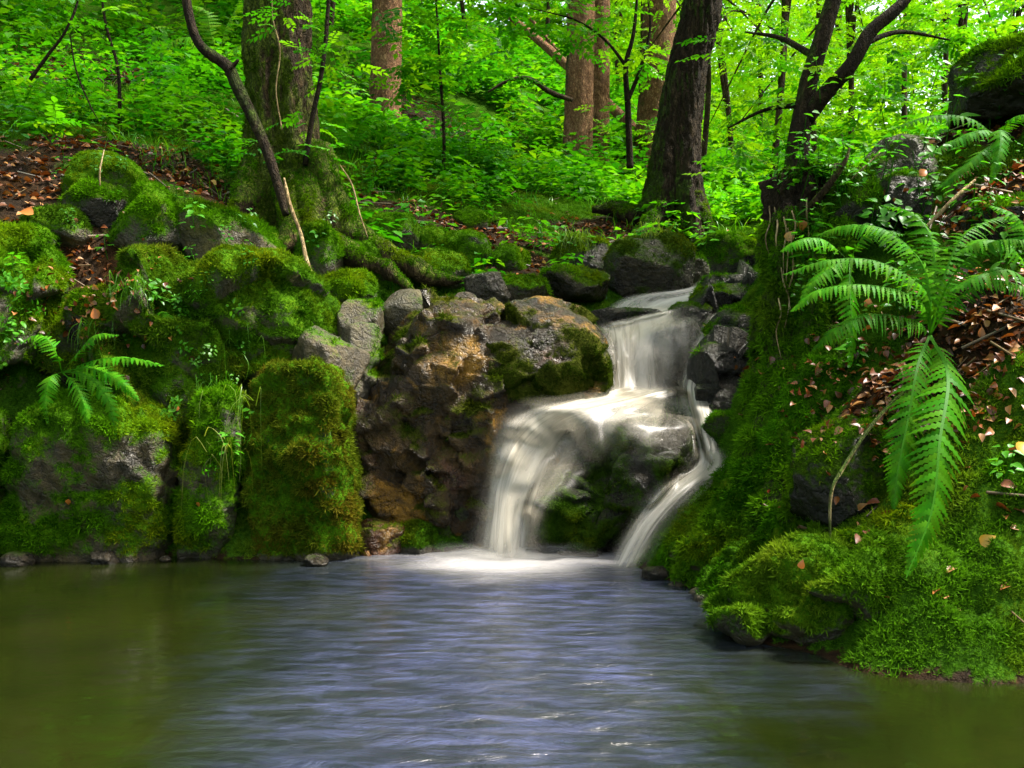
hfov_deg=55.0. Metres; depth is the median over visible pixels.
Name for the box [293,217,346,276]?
rock
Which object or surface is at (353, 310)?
rock
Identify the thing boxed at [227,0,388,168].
sapling
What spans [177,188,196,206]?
leafy plant
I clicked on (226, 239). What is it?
leafy plant
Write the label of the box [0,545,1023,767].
pool water
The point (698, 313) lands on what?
rock
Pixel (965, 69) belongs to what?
leafy plant
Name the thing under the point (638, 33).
woodland tree
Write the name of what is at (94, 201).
rock
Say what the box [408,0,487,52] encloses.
woodland tree
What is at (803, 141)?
leafy plant
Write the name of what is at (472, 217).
mossy mound
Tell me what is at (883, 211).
leafy plant
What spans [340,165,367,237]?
dry twig
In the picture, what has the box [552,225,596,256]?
grass tuft
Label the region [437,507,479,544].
rock
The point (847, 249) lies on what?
leafy plant
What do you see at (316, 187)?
beech tree
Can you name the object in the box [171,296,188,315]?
leafy plant
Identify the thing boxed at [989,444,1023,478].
leafy plant
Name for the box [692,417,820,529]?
mossy ridge
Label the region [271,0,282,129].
ivy stem
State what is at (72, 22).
sapling
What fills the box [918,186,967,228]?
leafy plant
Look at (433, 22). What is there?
sapling
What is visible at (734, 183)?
fern
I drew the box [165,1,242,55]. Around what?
fern
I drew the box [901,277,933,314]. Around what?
leafy plant
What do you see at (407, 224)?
mossy mound
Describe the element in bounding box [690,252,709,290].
rock
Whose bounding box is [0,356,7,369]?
leafy plant
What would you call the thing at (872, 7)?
sky
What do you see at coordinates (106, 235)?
leafy plant
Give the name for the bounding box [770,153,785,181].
leafy plant
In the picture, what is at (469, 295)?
rock
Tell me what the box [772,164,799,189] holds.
leafy plant
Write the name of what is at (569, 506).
rock
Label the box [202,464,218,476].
leafy plant
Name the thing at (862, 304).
leafy plant
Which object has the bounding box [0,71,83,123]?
fern
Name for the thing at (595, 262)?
rock
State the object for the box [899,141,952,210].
leafy plant
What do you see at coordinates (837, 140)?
leafy plant
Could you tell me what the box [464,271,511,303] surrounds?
rock
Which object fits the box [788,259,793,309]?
hanging root
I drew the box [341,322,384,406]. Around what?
rock
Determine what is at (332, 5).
woodland tree
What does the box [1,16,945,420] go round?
grass
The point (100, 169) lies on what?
dry twig
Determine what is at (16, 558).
rock
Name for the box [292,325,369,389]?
rock
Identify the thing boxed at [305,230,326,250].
leafy plant
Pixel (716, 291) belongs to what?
rock
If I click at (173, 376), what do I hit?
rock
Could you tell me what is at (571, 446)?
rock
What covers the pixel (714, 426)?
rock
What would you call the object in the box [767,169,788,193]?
leafy plant
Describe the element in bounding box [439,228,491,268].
mossy mound
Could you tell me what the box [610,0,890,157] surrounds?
woodland tree
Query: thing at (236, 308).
leafy plant
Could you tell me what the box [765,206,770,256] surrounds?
hanging root
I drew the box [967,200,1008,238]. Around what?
leafy plant
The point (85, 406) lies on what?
fern
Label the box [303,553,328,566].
rock
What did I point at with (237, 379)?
leafy plant
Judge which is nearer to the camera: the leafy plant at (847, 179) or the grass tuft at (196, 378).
the leafy plant at (847, 179)
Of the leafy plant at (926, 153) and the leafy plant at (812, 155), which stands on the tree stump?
the leafy plant at (812, 155)
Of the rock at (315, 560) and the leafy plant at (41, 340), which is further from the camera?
the leafy plant at (41, 340)
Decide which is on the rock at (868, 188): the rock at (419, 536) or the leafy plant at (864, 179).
the leafy plant at (864, 179)
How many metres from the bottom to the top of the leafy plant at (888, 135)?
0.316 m
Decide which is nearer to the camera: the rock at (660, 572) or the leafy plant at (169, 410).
the rock at (660, 572)
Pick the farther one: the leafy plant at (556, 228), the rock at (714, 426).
the leafy plant at (556, 228)
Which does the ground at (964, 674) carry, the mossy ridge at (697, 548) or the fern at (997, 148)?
the mossy ridge at (697, 548)
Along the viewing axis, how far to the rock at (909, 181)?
5.23 m
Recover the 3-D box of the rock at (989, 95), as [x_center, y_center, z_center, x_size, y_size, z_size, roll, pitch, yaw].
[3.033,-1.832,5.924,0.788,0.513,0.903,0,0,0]
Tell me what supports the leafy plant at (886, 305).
on the ground at (964, 674)
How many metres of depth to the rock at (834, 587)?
3.72 m
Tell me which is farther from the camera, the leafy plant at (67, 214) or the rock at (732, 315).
the rock at (732, 315)
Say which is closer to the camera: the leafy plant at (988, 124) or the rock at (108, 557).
the rock at (108, 557)
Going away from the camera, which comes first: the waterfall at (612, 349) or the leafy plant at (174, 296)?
the leafy plant at (174, 296)
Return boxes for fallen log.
[508,17,635,129]
[529,18,562,52]
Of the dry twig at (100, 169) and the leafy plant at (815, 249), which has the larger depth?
the dry twig at (100, 169)
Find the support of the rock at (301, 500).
on the ground at (964, 674)
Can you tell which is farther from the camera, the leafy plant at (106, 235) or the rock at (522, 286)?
the rock at (522, 286)
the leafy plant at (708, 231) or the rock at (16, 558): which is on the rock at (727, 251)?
the leafy plant at (708, 231)
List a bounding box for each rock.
[0,219,77,393]
[0,384,184,562]
[0,407,15,555]
[0,550,35,566]
[18,201,94,247]
[34,282,120,389]
[56,175,127,228]
[60,149,149,196]
[74,241,248,449]
[90,550,119,564]
[107,178,183,251]
[159,556,171,561]
[169,378,249,557]
[175,197,286,259]
[179,242,341,380]
[239,355,366,560]
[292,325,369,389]
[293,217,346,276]
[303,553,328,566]
[320,267,379,302]
[337,294,384,337]
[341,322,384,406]
[352,284,568,548]
[360,517,407,555]
[382,289,422,335]
[400,518,438,554]
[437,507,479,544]
[454,292,476,298]
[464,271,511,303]
[486,296,614,442]
[502,272,553,300]
[531,466,628,556]
[538,261,610,302]
[549,230,609,270]
[557,400,700,549]
[566,432,584,451]
[592,307,661,327]
[601,230,698,303]
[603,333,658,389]
[641,565,668,579]
[652,317,701,397]
[668,300,713,328]
[683,323,749,421]
[686,259,758,316]
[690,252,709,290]
[693,229,758,273]
[697,407,734,451]
[700,526,908,645]
[701,301,753,335]
[781,413,893,529]
[821,161,885,249]
[857,130,937,182]
[879,166,933,232]
[946,29,1023,130]
[957,189,1023,242]
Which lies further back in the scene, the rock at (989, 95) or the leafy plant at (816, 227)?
the rock at (989, 95)
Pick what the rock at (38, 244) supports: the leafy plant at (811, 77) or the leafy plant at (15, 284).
the leafy plant at (15, 284)
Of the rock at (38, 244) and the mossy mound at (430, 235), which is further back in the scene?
the mossy mound at (430, 235)
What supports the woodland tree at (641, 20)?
on the ground at (964, 674)
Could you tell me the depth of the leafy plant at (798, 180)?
5.26 m
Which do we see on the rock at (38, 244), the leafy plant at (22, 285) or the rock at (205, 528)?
the leafy plant at (22, 285)
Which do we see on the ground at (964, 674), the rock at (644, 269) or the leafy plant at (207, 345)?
the rock at (644, 269)
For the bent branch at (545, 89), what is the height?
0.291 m
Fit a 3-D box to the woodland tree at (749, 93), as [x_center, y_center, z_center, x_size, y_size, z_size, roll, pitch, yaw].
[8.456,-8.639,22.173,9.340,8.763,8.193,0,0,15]
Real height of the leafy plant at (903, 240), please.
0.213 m
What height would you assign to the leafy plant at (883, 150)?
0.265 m
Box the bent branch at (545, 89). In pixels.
[488,76,572,101]
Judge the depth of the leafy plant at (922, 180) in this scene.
5.17 m
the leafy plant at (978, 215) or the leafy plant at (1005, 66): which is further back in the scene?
the leafy plant at (1005, 66)
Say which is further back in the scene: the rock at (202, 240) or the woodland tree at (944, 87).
the woodland tree at (944, 87)
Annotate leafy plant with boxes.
[0,269,11,286]
[0,275,19,291]
[0,314,16,331]
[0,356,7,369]
[2,319,25,345]
[4,252,28,279]
[5,295,32,321]
[10,274,29,295]
[22,299,45,316]
[32,330,53,350]
[51,144,71,168]
[59,208,74,227]
[93,152,112,178]
[94,234,113,259]
[115,155,127,171]
[127,134,144,148]
[145,279,158,301]
[148,278,170,312]
[160,404,178,420]
[170,182,186,201]
[170,293,181,302]
[170,395,182,408]
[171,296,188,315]
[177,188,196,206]
[178,202,205,231]
[178,340,192,355]
[183,245,196,262]
[189,355,202,368]
[196,343,217,360]
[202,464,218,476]
[217,225,233,243]
[218,432,243,464]
[224,372,238,382]
[226,298,244,317]
[235,341,250,353]
[236,208,259,228]
[237,405,254,419]
[243,251,257,273]
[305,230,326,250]
[323,210,338,225]
[549,225,572,248]
[688,221,717,248]
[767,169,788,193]
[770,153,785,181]
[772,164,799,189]
[781,271,818,317]
[785,213,826,274]
[787,158,818,201]
[790,110,830,165]
[791,199,824,244]
[792,135,828,180]
[792,232,831,272]
[793,262,815,289]
[795,211,832,264]
[796,131,820,166]
[796,198,836,245]
[800,165,832,188]
[801,245,853,303]
[803,52,837,102]
[808,272,851,322]
[812,138,849,175]
[812,161,848,192]
[821,155,837,181]
[822,139,860,182]
[825,142,857,179]
[826,164,852,211]
[834,153,868,197]
[835,338,868,371]
[837,160,865,202]
[841,287,873,321]
[850,162,878,207]
[851,94,885,128]
[853,145,882,182]
[854,199,895,254]
[854,208,880,236]
[857,195,902,245]
[860,67,891,113]
[863,199,917,246]
[872,133,902,191]
[878,135,908,181]
[878,206,922,255]
[880,271,917,315]
[882,261,918,309]
[884,262,916,309]
[886,248,924,281]
[888,233,916,265]
[896,157,939,214]
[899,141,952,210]
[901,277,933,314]
[905,57,951,108]
[905,203,932,236]
[914,85,946,125]
[918,148,955,186]
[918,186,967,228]
[918,229,947,264]
[921,122,941,149]
[922,94,980,141]
[931,243,966,282]
[941,180,981,226]
[945,128,984,182]
[956,61,992,100]
[962,161,1006,210]
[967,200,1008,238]
[968,195,1000,237]
[979,116,1002,132]
[985,220,1023,270]
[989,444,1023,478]
[993,143,1023,186]
[993,246,1023,294]
[997,54,1023,110]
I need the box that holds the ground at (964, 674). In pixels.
[0,0,1023,683]
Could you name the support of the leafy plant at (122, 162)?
on the rock at (81, 164)
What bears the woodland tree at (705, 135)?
on the ground at (964, 674)
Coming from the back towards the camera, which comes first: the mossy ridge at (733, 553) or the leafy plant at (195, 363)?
the leafy plant at (195, 363)
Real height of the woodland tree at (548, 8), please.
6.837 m
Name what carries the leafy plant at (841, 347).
on the tree stump
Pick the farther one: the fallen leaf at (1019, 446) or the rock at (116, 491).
the rock at (116, 491)
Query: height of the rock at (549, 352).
1.076 m
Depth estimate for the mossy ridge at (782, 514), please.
4.44 m
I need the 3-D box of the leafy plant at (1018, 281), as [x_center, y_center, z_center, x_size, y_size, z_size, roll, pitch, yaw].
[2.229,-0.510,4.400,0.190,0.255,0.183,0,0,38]
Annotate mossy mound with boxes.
[346,238,385,280]
[364,211,421,249]
[407,246,472,289]
[419,224,448,249]
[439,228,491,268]
[451,206,490,230]
[490,243,531,269]
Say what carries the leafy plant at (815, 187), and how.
on the rock at (868, 188)
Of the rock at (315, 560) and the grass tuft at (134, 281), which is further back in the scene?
the grass tuft at (134, 281)
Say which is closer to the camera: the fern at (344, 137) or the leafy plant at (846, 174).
the leafy plant at (846, 174)
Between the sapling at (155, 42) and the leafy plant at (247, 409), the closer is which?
the leafy plant at (247, 409)
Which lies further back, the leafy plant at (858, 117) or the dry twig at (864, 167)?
the leafy plant at (858, 117)
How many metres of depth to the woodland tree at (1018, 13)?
23.79 m
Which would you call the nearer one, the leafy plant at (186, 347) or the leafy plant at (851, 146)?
the leafy plant at (851, 146)
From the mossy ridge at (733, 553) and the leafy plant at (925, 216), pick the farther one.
the leafy plant at (925, 216)
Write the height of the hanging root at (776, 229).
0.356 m
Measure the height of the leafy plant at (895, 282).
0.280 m
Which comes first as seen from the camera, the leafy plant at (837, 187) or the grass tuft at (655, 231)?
the leafy plant at (837, 187)
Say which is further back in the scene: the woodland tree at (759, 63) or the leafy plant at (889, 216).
the woodland tree at (759, 63)
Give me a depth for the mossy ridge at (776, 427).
4.85 m
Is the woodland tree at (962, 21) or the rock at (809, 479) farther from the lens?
the woodland tree at (962, 21)
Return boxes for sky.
[423,0,1023,124]
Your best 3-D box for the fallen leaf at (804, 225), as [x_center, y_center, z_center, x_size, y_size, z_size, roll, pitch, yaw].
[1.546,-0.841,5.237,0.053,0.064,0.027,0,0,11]
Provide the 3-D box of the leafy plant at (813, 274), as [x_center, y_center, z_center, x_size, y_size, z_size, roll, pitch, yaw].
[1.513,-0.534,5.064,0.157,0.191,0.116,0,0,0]
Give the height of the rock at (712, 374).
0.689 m
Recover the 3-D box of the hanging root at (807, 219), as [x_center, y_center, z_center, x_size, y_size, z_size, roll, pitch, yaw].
[1.572,-0.823,5.211,0.019,0.332,0.081,0,0,7]
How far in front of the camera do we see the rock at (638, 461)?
5.75 m
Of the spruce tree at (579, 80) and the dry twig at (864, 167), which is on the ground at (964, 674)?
the spruce tree at (579, 80)
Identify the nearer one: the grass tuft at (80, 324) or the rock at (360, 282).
the grass tuft at (80, 324)
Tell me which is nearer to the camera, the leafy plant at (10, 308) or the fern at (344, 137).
the leafy plant at (10, 308)
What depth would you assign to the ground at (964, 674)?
5.86 m
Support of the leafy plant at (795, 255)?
on the tree stump
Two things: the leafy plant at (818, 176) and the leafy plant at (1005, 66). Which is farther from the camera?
the leafy plant at (1005, 66)
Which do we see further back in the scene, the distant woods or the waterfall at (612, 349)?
the distant woods
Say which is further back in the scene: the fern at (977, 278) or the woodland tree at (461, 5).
the woodland tree at (461, 5)
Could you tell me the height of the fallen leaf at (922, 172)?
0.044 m
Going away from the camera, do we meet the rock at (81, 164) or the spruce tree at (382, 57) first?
the rock at (81, 164)
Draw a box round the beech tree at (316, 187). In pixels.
[221,0,463,288]
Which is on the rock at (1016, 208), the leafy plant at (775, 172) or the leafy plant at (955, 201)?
the leafy plant at (955, 201)
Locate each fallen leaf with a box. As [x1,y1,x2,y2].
[20,207,32,214]
[91,308,99,318]
[784,231,793,240]
[797,220,806,230]
[797,559,804,568]
[864,298,872,306]
[919,169,926,175]
[979,534,995,547]
[1016,442,1023,453]
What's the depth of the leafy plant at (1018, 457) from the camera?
3.85 m
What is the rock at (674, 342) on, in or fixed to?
on the ground at (964, 674)
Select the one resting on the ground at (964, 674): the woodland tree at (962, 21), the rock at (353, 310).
the woodland tree at (962, 21)
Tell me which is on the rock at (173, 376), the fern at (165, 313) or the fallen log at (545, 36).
the fern at (165, 313)
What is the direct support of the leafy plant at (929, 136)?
on the rock at (914, 143)
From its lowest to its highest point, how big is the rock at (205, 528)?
1.192 m
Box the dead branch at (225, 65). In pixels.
[182,0,289,216]
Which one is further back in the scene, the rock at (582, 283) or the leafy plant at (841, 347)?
the rock at (582, 283)
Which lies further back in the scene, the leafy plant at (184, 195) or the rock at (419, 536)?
the leafy plant at (184, 195)
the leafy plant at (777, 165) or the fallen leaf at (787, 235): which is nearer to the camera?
the fallen leaf at (787, 235)
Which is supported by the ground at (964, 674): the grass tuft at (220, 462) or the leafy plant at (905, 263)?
the leafy plant at (905, 263)
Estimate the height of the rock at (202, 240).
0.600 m
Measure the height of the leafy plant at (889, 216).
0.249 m
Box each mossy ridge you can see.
[649,452,731,570]
[666,496,751,586]
[689,511,800,601]
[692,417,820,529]
[754,346,849,455]
[765,390,931,528]
[832,500,933,547]
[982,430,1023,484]
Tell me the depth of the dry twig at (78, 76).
7.29 m
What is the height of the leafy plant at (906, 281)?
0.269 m
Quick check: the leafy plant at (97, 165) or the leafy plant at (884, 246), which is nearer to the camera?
the leafy plant at (884, 246)
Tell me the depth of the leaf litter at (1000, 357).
4.63 m
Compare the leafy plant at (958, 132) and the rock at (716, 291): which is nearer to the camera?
the leafy plant at (958, 132)
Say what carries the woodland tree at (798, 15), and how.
on the ground at (964, 674)
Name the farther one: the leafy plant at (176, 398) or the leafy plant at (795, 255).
the leafy plant at (176, 398)
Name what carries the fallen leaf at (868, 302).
on the ground at (964, 674)
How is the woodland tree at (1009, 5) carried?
on the ground at (964, 674)
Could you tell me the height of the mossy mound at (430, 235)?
0.308 m
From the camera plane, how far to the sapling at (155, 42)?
8.49 m
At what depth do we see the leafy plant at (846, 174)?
5.17 m
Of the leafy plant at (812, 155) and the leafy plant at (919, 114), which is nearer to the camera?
the leafy plant at (812, 155)
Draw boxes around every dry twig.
[69,35,97,119]
[99,150,103,185]
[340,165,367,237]
[807,147,850,212]
[849,152,879,180]
[927,179,975,227]
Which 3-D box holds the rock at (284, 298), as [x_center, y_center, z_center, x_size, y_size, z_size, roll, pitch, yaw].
[-1.637,-0.346,6.337,1.221,1.085,1.069,0,0,0]
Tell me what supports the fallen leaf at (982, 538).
on the ground at (964, 674)
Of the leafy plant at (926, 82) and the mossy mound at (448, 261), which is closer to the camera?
the leafy plant at (926, 82)
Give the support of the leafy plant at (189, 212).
on the rock at (202, 240)
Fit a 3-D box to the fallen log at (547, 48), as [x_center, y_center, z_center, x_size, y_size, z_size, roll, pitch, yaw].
[0.937,-5.426,16.936,3.082,2.868,0.298,0,0,42]
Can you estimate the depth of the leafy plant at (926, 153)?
5.18 m
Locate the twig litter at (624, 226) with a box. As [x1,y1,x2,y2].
[0,72,1023,623]
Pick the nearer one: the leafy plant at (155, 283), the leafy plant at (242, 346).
the leafy plant at (155, 283)
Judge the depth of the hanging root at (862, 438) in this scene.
4.04 m
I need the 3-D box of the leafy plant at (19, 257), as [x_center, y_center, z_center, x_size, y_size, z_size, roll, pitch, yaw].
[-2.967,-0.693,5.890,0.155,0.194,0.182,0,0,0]
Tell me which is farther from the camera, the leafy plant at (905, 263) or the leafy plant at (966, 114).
the leafy plant at (966, 114)
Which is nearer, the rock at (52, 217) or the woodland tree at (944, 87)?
the rock at (52, 217)
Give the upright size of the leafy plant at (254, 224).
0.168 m
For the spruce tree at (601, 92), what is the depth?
14.75 m
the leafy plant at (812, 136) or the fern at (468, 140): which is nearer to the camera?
the leafy plant at (812, 136)
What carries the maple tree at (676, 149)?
on the ground at (964, 674)
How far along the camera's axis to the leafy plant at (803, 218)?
5.15 m
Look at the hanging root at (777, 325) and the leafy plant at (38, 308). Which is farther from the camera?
the leafy plant at (38, 308)
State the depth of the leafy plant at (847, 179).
5.16 m
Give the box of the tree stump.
[682,156,858,540]
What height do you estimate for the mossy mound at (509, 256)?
0.298 m
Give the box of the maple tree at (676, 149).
[590,0,722,243]
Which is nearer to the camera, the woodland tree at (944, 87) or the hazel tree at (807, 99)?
the hazel tree at (807, 99)
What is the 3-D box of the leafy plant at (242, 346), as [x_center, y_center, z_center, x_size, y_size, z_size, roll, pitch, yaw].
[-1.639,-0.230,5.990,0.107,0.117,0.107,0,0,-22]
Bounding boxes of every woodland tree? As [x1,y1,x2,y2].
[329,0,335,32]
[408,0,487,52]
[435,0,566,66]
[527,0,853,180]
[528,0,942,177]
[610,0,748,86]
[610,0,772,119]
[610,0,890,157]
[629,0,892,138]
[631,0,780,92]
[701,0,933,165]
[704,0,1023,147]
[711,0,941,158]
[725,0,944,145]
[767,0,1008,145]
[790,0,1023,145]
[900,0,1023,97]
[921,0,1023,34]
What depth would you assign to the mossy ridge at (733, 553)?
4.55 m
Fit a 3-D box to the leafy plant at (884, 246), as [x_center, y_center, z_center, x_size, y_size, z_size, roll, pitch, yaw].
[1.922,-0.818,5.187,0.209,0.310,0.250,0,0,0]
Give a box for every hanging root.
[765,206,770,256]
[774,207,777,244]
[775,298,781,356]
[780,267,789,327]
[783,217,786,276]
[786,228,789,279]
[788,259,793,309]
[790,211,795,269]
[806,199,809,249]
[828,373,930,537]
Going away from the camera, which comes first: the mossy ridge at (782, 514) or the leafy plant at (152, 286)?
the mossy ridge at (782, 514)
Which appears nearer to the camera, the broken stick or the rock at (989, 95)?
the rock at (989, 95)
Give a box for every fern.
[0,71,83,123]
[17,333,162,436]
[151,294,181,333]
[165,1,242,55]
[319,113,404,158]
[428,136,517,174]
[704,178,763,217]
[780,231,902,365]
[783,205,1023,577]
[891,115,1023,189]
[950,205,1023,293]
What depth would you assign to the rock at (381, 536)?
5.76 m
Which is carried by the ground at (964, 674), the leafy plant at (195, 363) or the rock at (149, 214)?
the rock at (149, 214)
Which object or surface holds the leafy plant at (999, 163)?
on the rock at (1016, 208)
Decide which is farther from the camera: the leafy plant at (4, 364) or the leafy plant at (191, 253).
the leafy plant at (191, 253)
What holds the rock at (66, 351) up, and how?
on the ground at (964, 674)
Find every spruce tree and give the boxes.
[369,0,402,123]
[561,0,594,168]
[593,0,609,163]
[633,0,675,167]
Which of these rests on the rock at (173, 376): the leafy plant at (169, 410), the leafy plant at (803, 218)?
the leafy plant at (169, 410)
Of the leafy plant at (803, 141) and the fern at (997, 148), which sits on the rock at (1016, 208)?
the fern at (997, 148)
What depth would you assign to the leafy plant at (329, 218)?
6.75 m
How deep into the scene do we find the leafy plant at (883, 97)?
5.95 m
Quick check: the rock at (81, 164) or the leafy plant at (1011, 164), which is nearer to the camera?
the leafy plant at (1011, 164)
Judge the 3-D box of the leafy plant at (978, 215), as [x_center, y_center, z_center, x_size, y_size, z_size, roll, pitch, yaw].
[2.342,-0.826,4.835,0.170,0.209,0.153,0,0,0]
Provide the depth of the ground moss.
4.06 m
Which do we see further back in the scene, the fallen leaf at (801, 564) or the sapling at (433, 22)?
the sapling at (433, 22)
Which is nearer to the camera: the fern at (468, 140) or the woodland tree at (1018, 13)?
the fern at (468, 140)
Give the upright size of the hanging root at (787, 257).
0.322 m
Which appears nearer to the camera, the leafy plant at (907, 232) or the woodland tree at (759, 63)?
the leafy plant at (907, 232)
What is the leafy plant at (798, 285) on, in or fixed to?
on the tree stump
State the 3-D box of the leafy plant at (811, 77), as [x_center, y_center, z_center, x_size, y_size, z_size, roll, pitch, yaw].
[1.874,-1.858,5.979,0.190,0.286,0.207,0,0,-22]
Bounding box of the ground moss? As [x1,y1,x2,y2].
[0,82,1023,685]
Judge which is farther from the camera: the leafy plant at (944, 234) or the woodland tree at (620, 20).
the woodland tree at (620, 20)
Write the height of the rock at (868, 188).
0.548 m
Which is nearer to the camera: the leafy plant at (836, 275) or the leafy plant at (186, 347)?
the leafy plant at (836, 275)
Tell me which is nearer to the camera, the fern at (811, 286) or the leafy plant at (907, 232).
the fern at (811, 286)
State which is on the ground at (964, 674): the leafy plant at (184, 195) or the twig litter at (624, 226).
the twig litter at (624, 226)
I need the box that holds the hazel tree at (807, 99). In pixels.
[675,0,1023,191]
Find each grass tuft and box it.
[67,317,116,358]
[97,270,152,307]
[181,427,252,508]
[195,365,230,390]
[196,322,265,379]
[199,384,261,459]
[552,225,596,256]
[631,217,684,239]
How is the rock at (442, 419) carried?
on the ground at (964, 674)
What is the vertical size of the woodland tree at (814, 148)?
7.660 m
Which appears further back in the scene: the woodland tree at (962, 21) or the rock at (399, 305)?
the woodland tree at (962, 21)
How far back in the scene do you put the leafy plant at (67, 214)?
6.32 m
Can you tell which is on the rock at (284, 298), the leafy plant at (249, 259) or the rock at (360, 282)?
the leafy plant at (249, 259)
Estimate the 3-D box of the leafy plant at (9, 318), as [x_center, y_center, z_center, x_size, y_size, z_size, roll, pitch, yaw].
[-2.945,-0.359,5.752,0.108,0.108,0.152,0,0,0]
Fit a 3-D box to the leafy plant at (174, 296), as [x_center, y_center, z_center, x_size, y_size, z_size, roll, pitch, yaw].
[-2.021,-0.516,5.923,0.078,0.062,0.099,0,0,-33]
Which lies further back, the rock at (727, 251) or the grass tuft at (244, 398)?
the rock at (727, 251)
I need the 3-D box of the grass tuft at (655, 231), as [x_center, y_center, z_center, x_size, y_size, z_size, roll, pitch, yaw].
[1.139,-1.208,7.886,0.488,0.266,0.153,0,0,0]
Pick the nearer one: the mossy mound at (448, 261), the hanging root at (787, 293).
the hanging root at (787, 293)
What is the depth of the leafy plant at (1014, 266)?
4.59 m
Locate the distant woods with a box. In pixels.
[426,0,1023,156]
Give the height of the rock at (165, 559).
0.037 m
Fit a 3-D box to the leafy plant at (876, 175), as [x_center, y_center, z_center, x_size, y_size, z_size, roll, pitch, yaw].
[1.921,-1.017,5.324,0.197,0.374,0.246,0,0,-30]
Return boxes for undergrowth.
[0,0,948,289]
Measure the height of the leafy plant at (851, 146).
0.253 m
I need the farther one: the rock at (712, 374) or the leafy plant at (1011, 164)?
the rock at (712, 374)
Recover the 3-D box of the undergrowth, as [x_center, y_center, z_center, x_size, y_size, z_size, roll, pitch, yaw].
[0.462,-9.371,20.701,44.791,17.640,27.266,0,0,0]
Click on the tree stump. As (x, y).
(758, 390)
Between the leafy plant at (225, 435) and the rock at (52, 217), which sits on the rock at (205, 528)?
the leafy plant at (225, 435)
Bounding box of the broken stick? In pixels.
[283,178,311,269]
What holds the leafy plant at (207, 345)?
on the rock at (173, 376)
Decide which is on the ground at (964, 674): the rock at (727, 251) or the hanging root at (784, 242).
the rock at (727, 251)
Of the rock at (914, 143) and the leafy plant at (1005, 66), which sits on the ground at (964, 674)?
the rock at (914, 143)
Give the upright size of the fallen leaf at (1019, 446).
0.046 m
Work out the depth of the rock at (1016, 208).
4.88 m
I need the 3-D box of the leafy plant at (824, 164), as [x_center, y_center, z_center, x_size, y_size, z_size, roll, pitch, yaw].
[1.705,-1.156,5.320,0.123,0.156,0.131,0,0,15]
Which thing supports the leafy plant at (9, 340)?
on the rock at (38, 244)
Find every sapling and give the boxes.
[1,0,148,141]
[24,0,194,126]
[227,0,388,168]
[339,0,526,170]
[421,0,717,168]
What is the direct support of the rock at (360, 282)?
on the ground at (964, 674)
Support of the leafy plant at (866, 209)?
on the ground at (964, 674)
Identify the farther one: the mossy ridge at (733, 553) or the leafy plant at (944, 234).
the leafy plant at (944, 234)
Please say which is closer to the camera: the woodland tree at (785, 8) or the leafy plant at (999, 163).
the leafy plant at (999, 163)
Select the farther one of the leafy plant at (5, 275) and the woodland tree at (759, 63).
the woodland tree at (759, 63)
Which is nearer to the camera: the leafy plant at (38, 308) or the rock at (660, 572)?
the rock at (660, 572)
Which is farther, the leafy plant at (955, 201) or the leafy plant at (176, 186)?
the leafy plant at (176, 186)
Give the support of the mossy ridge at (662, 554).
on the ground at (964, 674)
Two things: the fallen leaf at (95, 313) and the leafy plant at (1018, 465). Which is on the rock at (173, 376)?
the fallen leaf at (95, 313)
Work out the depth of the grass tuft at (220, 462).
5.51 m
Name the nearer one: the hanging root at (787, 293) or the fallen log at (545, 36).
the hanging root at (787, 293)
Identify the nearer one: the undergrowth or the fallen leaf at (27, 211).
the fallen leaf at (27, 211)
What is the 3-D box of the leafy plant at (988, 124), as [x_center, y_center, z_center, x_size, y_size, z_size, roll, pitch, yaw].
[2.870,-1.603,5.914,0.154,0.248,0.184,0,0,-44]
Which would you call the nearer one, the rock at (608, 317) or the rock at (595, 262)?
the rock at (608, 317)
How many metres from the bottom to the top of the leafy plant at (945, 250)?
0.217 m
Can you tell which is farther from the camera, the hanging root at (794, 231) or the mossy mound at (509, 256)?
the mossy mound at (509, 256)
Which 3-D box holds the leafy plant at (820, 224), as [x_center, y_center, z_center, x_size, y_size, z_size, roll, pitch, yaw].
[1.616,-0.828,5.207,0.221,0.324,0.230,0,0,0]
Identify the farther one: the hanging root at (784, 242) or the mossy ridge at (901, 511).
the hanging root at (784, 242)
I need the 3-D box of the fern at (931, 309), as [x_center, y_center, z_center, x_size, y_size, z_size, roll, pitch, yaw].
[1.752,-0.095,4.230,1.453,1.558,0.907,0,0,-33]
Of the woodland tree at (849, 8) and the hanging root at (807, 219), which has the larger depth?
the woodland tree at (849, 8)
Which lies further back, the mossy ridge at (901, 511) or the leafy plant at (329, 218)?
the leafy plant at (329, 218)
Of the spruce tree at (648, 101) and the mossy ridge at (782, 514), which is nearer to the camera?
the mossy ridge at (782, 514)
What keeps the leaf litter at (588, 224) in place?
on the ground at (964, 674)
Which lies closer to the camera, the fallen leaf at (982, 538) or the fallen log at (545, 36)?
the fallen leaf at (982, 538)
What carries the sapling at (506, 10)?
on the ground at (964, 674)
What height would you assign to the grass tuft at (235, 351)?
0.414 m
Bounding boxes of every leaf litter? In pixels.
[0,12,1023,623]
[4,125,1023,525]
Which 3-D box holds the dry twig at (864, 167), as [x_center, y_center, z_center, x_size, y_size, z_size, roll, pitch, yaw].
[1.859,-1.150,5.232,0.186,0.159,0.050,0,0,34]
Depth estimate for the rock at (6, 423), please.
5.74 m
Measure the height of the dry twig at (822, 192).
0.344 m
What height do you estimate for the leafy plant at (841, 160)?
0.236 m
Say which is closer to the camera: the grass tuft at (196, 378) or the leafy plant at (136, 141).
the grass tuft at (196, 378)

